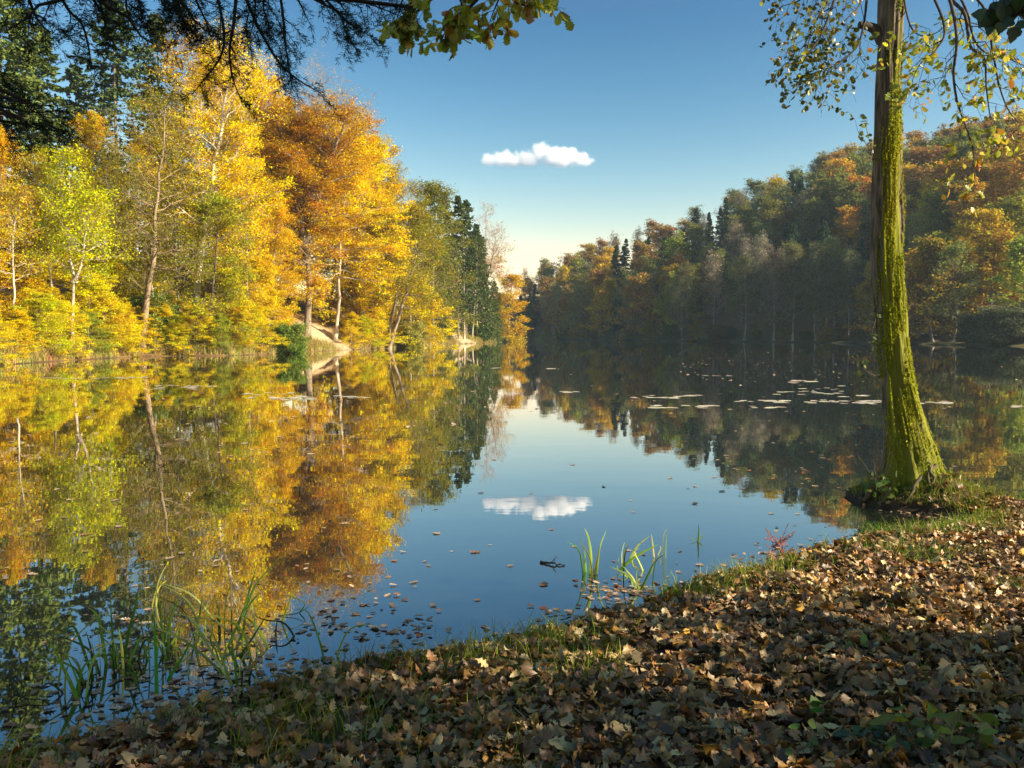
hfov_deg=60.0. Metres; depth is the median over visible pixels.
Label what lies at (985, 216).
broadleaf tree
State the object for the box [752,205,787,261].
broadleaf tree
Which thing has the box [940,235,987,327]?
broadleaf tree
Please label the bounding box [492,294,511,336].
beech tree
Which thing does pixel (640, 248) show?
broadleaf tree
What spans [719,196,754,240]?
broadleaf tree
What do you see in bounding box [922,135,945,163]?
broadleaf tree
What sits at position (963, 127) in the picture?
broadleaf tree
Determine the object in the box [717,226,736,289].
fir tree
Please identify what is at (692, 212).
alder tree
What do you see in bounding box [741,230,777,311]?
bare tree
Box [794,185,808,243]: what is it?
fir tree
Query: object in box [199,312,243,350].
bush
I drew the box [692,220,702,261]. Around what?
fir tree
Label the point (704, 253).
alder tree
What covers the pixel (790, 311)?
bare tree
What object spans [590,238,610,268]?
broadleaf tree
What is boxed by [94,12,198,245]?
fir tree
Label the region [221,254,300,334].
young beech
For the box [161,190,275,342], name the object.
young alder
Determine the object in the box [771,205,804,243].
broadleaf tree
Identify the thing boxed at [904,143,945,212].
broadleaf tree
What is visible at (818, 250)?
alder tree
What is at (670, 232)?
fir tree
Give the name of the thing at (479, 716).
grass tuft
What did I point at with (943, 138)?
broadleaf tree
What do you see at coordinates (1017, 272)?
broadleaf tree
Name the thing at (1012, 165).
broadleaf tree
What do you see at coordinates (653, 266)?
alder tree
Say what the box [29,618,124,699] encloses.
reed clump
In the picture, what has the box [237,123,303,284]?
leafy tree
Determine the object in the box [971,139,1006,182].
broadleaf tree
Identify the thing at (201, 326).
bush
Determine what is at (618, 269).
fir tree
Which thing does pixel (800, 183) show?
fir tree
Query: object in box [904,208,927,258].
alder tree
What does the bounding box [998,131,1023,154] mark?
broadleaf tree
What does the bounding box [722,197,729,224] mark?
fir tree
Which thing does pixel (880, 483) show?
fern
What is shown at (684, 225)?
broadleaf tree
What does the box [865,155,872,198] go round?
broadleaf tree
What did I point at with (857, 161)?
broadleaf tree
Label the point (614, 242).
bare tree
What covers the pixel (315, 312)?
young beech
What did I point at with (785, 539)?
red sprig
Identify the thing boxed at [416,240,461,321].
leafy tree
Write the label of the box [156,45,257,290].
beech tree
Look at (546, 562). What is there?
floating stick
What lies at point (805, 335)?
bush
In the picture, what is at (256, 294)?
beech tree
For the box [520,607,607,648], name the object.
grass tuft
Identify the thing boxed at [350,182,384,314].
slim tree
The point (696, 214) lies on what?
fir tree
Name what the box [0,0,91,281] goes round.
fir tree
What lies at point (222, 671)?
reed clump
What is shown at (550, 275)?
alder tree
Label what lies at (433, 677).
grass tuft
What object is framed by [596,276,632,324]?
broadleaf tree
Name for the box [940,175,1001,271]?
broadleaf tree
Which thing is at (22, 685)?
dead twig
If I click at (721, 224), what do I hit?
fir tree
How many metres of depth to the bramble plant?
3.29 m
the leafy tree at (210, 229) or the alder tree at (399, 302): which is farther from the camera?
the alder tree at (399, 302)
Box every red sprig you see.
[765,524,795,547]
[767,541,790,559]
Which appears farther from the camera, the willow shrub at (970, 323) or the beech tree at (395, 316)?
the willow shrub at (970, 323)
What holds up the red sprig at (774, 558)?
on the ground at (320, 329)
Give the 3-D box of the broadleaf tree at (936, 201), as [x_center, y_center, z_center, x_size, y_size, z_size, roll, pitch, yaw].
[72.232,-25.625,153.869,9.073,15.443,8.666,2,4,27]
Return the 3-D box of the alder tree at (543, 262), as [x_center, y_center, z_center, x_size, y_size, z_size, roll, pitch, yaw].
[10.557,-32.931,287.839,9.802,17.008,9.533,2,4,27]
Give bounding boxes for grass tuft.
[118,706,171,741]
[151,702,201,731]
[409,666,457,683]
[462,706,494,722]
[513,615,546,639]
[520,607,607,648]
[872,625,903,645]
[984,572,1023,591]
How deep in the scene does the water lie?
10.22 m
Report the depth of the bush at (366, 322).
93.01 m
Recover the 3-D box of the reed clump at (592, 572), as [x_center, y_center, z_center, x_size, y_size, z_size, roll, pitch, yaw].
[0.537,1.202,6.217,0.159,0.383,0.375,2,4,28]
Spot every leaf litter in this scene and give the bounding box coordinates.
[0,473,1023,767]
[0,510,970,747]
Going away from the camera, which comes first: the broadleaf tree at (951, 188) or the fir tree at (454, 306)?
the fir tree at (454, 306)
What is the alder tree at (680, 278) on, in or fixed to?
on the ground at (320, 329)
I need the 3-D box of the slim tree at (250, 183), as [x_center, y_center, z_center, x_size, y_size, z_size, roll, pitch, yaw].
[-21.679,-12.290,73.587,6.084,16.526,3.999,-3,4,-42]
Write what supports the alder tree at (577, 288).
on the ground at (320, 329)
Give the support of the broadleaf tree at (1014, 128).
on the ground at (320, 329)
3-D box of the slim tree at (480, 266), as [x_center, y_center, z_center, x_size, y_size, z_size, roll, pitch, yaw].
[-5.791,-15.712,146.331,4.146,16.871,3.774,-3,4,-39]
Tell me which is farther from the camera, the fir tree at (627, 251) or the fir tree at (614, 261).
the fir tree at (627, 251)
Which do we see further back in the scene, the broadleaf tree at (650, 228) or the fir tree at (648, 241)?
the broadleaf tree at (650, 228)
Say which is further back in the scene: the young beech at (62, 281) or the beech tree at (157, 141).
the beech tree at (157, 141)
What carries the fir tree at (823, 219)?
on the ground at (320, 329)
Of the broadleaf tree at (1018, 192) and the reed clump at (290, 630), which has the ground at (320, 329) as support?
the broadleaf tree at (1018, 192)
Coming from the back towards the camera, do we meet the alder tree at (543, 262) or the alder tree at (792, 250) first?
the alder tree at (543, 262)
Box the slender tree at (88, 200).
[21,140,141,346]
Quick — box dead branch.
[5,693,49,705]
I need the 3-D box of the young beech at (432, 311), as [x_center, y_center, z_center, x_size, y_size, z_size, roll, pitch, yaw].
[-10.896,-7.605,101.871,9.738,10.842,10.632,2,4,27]
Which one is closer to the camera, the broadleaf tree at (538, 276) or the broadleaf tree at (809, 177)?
the broadleaf tree at (809, 177)
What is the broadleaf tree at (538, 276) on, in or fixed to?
on the ground at (320, 329)
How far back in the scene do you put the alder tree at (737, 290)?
178.01 m
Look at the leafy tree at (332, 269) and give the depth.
104.64 m
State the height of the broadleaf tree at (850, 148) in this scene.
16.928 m
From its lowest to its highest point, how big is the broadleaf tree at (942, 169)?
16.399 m
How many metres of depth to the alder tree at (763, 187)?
226.95 m
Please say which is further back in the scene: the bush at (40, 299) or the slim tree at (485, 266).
the slim tree at (485, 266)
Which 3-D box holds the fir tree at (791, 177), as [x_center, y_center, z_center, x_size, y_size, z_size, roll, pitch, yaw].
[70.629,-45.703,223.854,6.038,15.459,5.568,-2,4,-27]
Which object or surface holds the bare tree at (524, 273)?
on the ground at (320, 329)
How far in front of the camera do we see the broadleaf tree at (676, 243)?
203.80 m
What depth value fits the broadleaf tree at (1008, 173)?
144.21 m
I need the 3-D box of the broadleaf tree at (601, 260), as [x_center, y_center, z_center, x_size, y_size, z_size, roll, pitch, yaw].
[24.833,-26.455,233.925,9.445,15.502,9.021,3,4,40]
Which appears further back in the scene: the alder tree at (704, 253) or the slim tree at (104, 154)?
the alder tree at (704, 253)
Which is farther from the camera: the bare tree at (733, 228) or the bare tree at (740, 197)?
the bare tree at (740, 197)
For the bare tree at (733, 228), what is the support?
on the ground at (320, 329)
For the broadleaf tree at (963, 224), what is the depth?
137.17 m
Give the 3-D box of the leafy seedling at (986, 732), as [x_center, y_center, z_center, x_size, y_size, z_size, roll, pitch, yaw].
[1.686,1.311,3.331,0.350,0.189,0.215,1,3,16]
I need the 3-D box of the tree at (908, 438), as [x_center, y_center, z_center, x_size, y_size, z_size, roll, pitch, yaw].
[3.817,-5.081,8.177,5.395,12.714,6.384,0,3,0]
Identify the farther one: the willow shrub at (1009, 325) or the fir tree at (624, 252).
the fir tree at (624, 252)
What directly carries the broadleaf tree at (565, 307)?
on the ground at (320, 329)
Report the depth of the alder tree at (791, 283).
169.63 m
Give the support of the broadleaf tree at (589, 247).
on the ground at (320, 329)
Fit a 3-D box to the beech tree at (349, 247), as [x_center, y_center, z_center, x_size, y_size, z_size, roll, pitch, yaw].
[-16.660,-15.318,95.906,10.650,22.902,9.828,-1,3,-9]
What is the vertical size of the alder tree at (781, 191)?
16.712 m
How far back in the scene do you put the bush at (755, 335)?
166.65 m
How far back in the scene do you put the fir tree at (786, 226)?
187.57 m
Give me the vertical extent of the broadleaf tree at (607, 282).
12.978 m
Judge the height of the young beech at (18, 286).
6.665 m
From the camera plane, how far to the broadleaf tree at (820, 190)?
193.37 m
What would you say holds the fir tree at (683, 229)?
on the ground at (320, 329)
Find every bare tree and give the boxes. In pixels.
[297,42,358,317]
[460,197,518,322]
[522,268,528,277]
[606,230,627,265]
[626,227,645,258]
[693,215,713,260]
[699,249,730,323]
[717,214,745,292]
[731,233,759,291]
[732,188,753,227]
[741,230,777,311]
[755,254,783,325]
[768,248,796,333]
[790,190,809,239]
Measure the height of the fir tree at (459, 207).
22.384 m
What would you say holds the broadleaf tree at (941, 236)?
on the ground at (320, 329)
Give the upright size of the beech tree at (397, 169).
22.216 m
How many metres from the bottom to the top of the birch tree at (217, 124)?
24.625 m
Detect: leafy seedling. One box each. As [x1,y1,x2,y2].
[785,718,818,757]
[809,695,824,717]
[845,633,867,655]
[868,704,952,757]
[912,701,1019,759]
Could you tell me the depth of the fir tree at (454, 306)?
129.21 m
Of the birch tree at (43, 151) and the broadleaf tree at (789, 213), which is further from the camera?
the broadleaf tree at (789, 213)
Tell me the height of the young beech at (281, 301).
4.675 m
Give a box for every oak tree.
[376,0,574,60]
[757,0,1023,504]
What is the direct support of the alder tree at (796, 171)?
on the ground at (320, 329)
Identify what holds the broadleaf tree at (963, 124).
on the ground at (320, 329)
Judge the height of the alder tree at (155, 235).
19.528 m
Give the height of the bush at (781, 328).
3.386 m
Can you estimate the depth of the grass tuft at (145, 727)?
3.53 m
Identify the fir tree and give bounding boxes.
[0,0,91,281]
[0,0,425,182]
[6,26,88,245]
[42,0,195,231]
[49,64,100,234]
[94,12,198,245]
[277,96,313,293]
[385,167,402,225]
[421,189,449,301]
[430,191,470,327]
[436,239,459,339]
[438,195,483,338]
[451,199,490,334]
[456,224,504,342]
[467,262,501,341]
[488,281,506,341]
[514,293,525,331]
[523,293,535,334]
[530,284,542,326]
[606,245,623,279]
[609,280,625,330]
[610,252,619,289]
[613,263,624,304]
[619,245,628,286]
[621,239,630,270]
[642,237,653,287]
[656,237,667,283]
[667,231,675,265]
[675,228,685,267]
[682,238,690,260]
[688,241,697,288]
[689,208,703,255]
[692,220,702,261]
[704,212,713,243]
[705,219,716,256]
[710,219,728,281]
[713,208,724,255]
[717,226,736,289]
[719,214,728,243]
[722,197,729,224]
[728,214,739,256]
[736,215,750,255]
[775,237,793,289]
[777,224,804,300]
[780,221,791,259]
[783,172,796,217]
[792,179,807,221]
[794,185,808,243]
[809,221,830,300]
[812,215,826,279]
[836,237,855,304]
[847,236,868,308]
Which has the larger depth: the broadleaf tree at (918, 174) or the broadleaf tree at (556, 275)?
the broadleaf tree at (556, 275)
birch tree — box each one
[0,147,71,317]
[18,143,75,301]
[103,16,303,325]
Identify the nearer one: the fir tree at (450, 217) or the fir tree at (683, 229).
the fir tree at (450, 217)
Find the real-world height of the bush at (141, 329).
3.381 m
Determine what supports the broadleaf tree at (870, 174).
on the ground at (320, 329)
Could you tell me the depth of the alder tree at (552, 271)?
285.39 m
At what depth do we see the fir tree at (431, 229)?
136.28 m
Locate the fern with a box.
[851,449,910,499]
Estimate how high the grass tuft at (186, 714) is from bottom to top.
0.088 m
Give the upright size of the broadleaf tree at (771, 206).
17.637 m
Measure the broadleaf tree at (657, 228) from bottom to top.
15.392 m
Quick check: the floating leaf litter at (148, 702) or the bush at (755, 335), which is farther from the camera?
the bush at (755, 335)
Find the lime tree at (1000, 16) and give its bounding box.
[971,0,1023,43]
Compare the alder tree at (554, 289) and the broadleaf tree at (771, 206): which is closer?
the broadleaf tree at (771, 206)
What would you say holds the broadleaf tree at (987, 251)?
on the ground at (320, 329)
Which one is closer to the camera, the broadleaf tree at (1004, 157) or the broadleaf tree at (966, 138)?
the broadleaf tree at (1004, 157)
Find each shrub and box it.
[123,286,181,344]
[269,319,312,353]
[395,320,428,347]
[949,311,1000,344]
[967,303,1023,345]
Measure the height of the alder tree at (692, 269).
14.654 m
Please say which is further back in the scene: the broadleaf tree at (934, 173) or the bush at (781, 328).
the broadleaf tree at (934, 173)
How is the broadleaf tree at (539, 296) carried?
on the ground at (320, 329)
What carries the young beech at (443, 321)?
on the ground at (320, 329)
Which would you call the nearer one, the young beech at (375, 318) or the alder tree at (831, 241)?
the young beech at (375, 318)
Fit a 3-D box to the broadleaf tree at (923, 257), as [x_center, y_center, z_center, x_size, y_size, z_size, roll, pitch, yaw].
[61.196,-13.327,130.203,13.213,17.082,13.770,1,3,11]
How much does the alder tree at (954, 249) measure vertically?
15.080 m
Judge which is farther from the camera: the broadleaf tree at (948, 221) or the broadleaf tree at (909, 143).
the broadleaf tree at (909, 143)
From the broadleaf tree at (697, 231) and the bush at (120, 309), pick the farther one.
the broadleaf tree at (697, 231)
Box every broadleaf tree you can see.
[517,275,530,305]
[519,279,539,316]
[530,276,560,326]
[534,264,549,294]
[537,269,545,297]
[543,283,593,338]
[546,270,568,309]
[548,264,575,309]
[551,252,577,283]
[554,272,600,326]
[559,253,592,293]
[573,268,617,323]
[574,242,601,290]
[577,284,615,336]
[588,255,614,304]
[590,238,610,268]
[590,251,606,281]
[591,278,617,322]
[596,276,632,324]
[602,246,619,280]
[606,272,663,338]
[611,239,661,300]
[629,264,665,315]
[642,218,665,252]
[649,224,674,270]
[649,263,690,325]
[651,224,680,260]
[652,270,696,334]
[653,229,701,286]
[660,249,696,296]
[673,217,695,256]
[680,222,717,265]
[680,261,718,319]
[716,194,733,212]
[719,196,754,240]
[720,213,761,275]
[730,200,764,241]
[741,178,769,216]
[746,195,790,260]
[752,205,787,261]
[758,177,796,232]
[764,173,784,194]
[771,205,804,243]
[791,169,825,226]
[792,197,835,261]
[794,179,831,230]
[796,172,840,238]
[805,149,849,176]
[818,165,864,240]
[821,161,834,206]
[821,166,841,214]
[822,157,858,212]
[827,179,870,251]
[828,173,871,243]
[831,142,860,155]
[834,204,869,267]
[842,151,868,190]
[842,196,870,261]
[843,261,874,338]
[853,146,869,177]
[854,269,939,343]
[859,146,872,156]
[861,161,872,198]
[861,246,942,340]
[863,171,906,225]
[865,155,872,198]
[869,208,914,258]
[902,162,937,222]
[903,128,930,147]
[903,151,926,206]
[903,155,917,193]
[903,164,938,232]
[903,230,975,319]
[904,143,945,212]
[904,191,954,249]
[904,193,918,252]
[905,234,971,342]
[906,136,928,150]
[907,184,954,245]
[910,177,946,234]
[911,138,938,147]
[920,186,955,231]
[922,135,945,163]
[922,158,977,231]
[923,159,949,183]
[927,122,955,143]
[932,135,950,141]
[936,144,959,203]
[939,140,983,192]
[939,179,989,241]
[940,137,951,157]
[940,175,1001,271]
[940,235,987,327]
[941,149,1013,228]
[944,207,1009,285]
[946,172,985,234]
[947,120,985,143]
[948,123,984,150]
[952,238,1023,313]
[953,115,985,135]
[959,208,1022,303]
[966,158,1006,214]
[969,235,1023,326]
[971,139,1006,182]
[977,112,999,125]
[979,113,1014,138]
[980,195,1023,274]
[981,157,1023,209]
[982,119,999,147]
[984,153,1022,189]
[989,129,1023,196]
[991,165,1023,234]
[992,187,1023,265]
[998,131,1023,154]
[1001,122,1023,151]
[1001,179,1023,247]
[1003,117,1023,134]
[1006,142,1023,176]
[1007,104,1022,118]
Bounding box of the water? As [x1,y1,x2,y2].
[0,338,1023,756]
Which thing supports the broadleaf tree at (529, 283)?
on the ground at (320, 329)
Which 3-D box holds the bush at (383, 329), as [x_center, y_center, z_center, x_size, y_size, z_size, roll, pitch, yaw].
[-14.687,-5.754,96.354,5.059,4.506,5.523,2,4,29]
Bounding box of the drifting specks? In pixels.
[8,347,1020,455]
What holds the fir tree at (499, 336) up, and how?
on the ground at (320, 329)
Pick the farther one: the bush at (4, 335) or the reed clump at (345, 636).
the bush at (4, 335)
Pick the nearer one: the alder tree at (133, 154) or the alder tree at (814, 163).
the alder tree at (133, 154)
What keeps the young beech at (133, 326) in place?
on the ground at (320, 329)
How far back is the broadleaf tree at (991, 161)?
157.42 m
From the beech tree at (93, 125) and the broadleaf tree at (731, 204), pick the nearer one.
the beech tree at (93, 125)
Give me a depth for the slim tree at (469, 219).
140.21 m
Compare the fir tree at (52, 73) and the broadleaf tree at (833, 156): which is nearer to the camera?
the fir tree at (52, 73)
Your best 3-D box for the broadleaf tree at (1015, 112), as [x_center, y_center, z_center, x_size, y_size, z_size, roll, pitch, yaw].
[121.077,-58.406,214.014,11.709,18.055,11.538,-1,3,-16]
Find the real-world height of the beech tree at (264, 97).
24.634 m
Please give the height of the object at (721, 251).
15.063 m
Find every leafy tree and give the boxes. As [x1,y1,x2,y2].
[56,184,82,244]
[94,159,140,252]
[120,132,182,263]
[167,171,224,290]
[195,100,289,289]
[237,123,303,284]
[282,103,344,308]
[311,175,365,317]
[401,222,440,320]
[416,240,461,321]
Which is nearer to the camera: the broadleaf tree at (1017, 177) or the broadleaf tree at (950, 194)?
the broadleaf tree at (1017, 177)
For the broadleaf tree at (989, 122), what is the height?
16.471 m
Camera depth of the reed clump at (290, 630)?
4.99 m
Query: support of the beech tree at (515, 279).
on the ground at (320, 329)
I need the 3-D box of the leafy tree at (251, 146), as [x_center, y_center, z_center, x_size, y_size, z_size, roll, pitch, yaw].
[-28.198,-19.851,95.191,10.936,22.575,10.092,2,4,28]
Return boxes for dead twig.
[1,675,23,688]
[933,700,958,761]
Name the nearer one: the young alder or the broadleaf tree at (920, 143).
the young alder
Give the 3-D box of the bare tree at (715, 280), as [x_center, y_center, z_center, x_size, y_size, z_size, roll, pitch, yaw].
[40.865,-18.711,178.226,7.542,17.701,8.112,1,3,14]
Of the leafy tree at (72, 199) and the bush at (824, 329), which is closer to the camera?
the leafy tree at (72, 199)
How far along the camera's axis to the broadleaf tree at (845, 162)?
202.06 m
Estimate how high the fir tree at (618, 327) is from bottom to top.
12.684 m
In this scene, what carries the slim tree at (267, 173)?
on the ground at (320, 329)
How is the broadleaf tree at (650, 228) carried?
on the ground at (320, 329)
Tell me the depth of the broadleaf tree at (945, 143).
195.07 m
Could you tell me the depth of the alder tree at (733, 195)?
244.44 m
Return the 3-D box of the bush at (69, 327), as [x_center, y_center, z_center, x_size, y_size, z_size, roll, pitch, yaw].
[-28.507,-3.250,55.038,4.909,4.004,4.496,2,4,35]
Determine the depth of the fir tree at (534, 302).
275.72 m
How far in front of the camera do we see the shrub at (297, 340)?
72.57 m
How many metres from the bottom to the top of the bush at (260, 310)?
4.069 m
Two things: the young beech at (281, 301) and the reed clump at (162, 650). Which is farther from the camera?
the young beech at (281, 301)
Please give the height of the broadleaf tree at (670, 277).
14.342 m
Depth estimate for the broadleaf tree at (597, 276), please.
225.29 m
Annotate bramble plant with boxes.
[833,719,940,754]
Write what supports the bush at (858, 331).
on the ground at (320, 329)
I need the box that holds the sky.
[0,0,1023,322]
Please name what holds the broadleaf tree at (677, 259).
on the ground at (320, 329)
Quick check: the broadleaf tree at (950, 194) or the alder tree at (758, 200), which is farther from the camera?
the alder tree at (758, 200)
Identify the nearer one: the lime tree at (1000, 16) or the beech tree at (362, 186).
the lime tree at (1000, 16)
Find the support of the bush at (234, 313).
on the ground at (320, 329)
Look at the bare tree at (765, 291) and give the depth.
170.26 m
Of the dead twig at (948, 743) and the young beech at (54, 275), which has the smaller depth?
the dead twig at (948, 743)
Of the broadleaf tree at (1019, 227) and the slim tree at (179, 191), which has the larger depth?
the broadleaf tree at (1019, 227)
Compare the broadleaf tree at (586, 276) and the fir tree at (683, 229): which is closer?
the fir tree at (683, 229)
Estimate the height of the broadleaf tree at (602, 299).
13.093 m
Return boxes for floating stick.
[540,557,564,565]
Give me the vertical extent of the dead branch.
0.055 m
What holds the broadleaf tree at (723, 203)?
on the ground at (320, 329)
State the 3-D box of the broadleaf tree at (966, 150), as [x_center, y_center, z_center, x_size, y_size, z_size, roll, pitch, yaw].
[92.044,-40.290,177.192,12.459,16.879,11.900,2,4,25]
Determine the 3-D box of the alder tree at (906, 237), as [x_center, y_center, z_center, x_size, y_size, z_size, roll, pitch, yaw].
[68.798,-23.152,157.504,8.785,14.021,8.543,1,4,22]
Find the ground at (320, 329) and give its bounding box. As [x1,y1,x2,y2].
[0,201,1023,767]
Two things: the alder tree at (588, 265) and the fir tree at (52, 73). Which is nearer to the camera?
the fir tree at (52, 73)
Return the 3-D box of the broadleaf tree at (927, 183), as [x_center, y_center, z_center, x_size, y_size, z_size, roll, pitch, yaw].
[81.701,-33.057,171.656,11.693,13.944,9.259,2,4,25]
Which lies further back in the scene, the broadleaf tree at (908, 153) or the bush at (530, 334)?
the bush at (530, 334)
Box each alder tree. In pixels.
[82,78,232,350]
[116,149,167,282]
[358,192,457,347]
[382,243,425,320]
[393,179,441,321]
[397,176,483,336]
[532,257,555,307]
[539,265,559,299]
[540,273,554,307]
[540,281,565,332]
[561,274,595,337]
[583,262,594,292]
[613,266,648,328]
[634,255,671,321]
[664,262,706,330]
[665,264,698,339]
[684,204,717,244]
[688,241,722,298]
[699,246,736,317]
[713,188,743,219]
[721,250,767,340]
[722,258,758,320]
[735,220,782,281]
[743,191,764,227]
[749,180,771,213]
[751,243,798,340]
[753,181,798,246]
[764,241,813,310]
[768,238,820,340]
[783,165,805,205]
[791,239,838,340]
[798,243,855,331]
[805,152,828,181]
[809,235,852,311]
[812,253,854,331]
[819,253,867,325]
[828,244,867,334]
[852,163,872,203]
[902,214,921,259]
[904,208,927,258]
[922,238,995,340]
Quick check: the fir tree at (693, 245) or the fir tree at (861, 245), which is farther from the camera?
the fir tree at (693, 245)
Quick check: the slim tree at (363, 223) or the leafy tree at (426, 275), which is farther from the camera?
the leafy tree at (426, 275)
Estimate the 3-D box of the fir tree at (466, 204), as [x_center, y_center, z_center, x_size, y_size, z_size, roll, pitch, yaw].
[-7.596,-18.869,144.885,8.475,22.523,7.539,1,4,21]
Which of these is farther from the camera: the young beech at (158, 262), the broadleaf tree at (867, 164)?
the broadleaf tree at (867, 164)
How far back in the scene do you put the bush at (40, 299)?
52.66 m
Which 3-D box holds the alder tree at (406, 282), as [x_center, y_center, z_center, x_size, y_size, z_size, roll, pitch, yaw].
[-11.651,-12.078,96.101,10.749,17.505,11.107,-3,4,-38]
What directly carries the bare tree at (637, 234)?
on the ground at (320, 329)
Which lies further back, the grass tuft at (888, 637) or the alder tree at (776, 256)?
the alder tree at (776, 256)
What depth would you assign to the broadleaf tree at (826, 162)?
225.37 m
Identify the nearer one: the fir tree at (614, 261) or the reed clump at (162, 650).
the reed clump at (162, 650)
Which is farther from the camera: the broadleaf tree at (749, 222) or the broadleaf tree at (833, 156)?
the broadleaf tree at (833, 156)
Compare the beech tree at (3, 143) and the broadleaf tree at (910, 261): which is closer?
the beech tree at (3, 143)
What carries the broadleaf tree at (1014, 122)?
on the ground at (320, 329)
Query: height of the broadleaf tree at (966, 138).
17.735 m
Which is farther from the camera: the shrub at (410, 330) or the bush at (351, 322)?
the shrub at (410, 330)
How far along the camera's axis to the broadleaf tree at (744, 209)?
213.36 m
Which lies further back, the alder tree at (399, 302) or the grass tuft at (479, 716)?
the alder tree at (399, 302)
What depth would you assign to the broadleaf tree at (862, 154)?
218.86 m
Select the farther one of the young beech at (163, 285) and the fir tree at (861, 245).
the fir tree at (861, 245)
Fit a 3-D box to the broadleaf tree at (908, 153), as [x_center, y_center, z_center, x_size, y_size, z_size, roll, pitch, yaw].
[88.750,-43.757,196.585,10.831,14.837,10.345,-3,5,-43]
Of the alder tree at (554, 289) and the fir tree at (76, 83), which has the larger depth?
the alder tree at (554, 289)
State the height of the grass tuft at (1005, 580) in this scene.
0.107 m
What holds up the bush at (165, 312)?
on the ground at (320, 329)
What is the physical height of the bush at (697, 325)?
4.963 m
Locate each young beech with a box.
[0,197,43,323]
[0,225,38,312]
[2,274,69,333]
[4,229,102,321]
[44,207,138,317]
[58,272,122,353]
[70,254,155,346]
[89,197,171,293]
[98,301,153,356]
[135,228,191,311]
[152,280,192,338]
[186,267,273,343]
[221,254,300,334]
[224,315,256,346]
[264,292,295,326]
[302,276,335,321]
[329,264,389,340]
[363,302,387,336]
[379,272,459,347]
[424,312,457,338]
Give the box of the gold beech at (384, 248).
[279,120,418,341]
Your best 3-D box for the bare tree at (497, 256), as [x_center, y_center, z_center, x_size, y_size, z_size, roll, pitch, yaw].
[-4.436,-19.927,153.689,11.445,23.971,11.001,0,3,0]
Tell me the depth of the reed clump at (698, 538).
7.21 m
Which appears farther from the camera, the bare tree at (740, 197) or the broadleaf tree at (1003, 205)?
the bare tree at (740, 197)
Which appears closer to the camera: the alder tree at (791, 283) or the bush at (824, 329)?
the bush at (824, 329)
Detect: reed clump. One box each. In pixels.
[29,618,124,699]
[57,587,163,683]
[129,564,193,693]
[138,560,277,686]
[252,591,324,659]
[336,624,372,657]
[568,530,605,577]
[609,529,667,590]
[689,525,703,541]
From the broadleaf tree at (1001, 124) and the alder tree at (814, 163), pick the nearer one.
the broadleaf tree at (1001, 124)
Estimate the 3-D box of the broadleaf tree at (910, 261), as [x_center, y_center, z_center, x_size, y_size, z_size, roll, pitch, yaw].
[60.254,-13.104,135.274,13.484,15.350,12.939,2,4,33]
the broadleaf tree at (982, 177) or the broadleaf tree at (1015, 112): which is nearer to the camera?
the broadleaf tree at (982, 177)
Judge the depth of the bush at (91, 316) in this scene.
58.10 m
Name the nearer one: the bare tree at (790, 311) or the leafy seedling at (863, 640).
the leafy seedling at (863, 640)
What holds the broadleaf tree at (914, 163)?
on the ground at (320, 329)
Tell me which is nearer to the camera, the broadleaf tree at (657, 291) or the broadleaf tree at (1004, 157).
the broadleaf tree at (1004, 157)
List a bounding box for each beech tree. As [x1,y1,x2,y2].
[0,124,42,299]
[60,109,134,262]
[135,126,203,286]
[139,3,225,285]
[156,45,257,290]
[185,62,322,298]
[200,18,278,260]
[203,147,279,309]
[218,68,386,337]
[249,200,306,322]
[313,108,398,314]
[314,134,406,346]
[329,131,409,319]
[345,199,412,333]
[376,155,426,313]
[486,273,532,341]
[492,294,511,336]
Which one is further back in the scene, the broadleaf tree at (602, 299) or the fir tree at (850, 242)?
the broadleaf tree at (602, 299)
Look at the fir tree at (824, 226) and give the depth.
170.57 m
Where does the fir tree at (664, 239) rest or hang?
on the ground at (320, 329)
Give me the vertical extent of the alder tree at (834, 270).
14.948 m
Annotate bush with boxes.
[0,308,28,364]
[0,308,50,362]
[5,291,85,352]
[26,300,95,360]
[60,310,120,353]
[78,296,150,353]
[102,310,152,355]
[139,299,195,354]
[156,313,197,349]
[164,304,219,354]
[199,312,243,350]
[217,305,268,350]
[234,305,290,346]
[338,312,370,349]
[353,315,385,347]
[362,311,405,348]
[386,313,408,344]
[420,318,438,343]
[527,331,535,337]
[685,319,709,340]
[749,330,762,340]
[775,324,791,339]
[797,330,812,340]
[814,326,835,342]
[851,329,868,341]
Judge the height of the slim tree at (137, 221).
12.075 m
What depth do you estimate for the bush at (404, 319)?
102.40 m
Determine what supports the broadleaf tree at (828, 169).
on the ground at (320, 329)
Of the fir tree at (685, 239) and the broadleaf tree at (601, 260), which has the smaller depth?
the fir tree at (685, 239)
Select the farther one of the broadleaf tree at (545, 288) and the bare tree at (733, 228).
the broadleaf tree at (545, 288)
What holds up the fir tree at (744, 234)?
on the ground at (320, 329)
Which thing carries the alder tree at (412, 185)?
on the ground at (320, 329)
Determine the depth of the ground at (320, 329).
5.92 m
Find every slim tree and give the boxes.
[0,176,67,340]
[15,155,92,317]
[75,141,137,321]
[92,174,149,299]
[113,221,186,347]
[144,147,206,314]
[209,135,282,299]
[243,165,292,325]
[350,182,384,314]
[352,229,392,297]
[449,205,473,339]
[465,235,486,333]
[465,238,488,335]
[475,238,494,317]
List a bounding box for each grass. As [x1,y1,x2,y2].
[0,326,495,364]
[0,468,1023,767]
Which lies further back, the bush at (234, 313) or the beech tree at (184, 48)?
the beech tree at (184, 48)

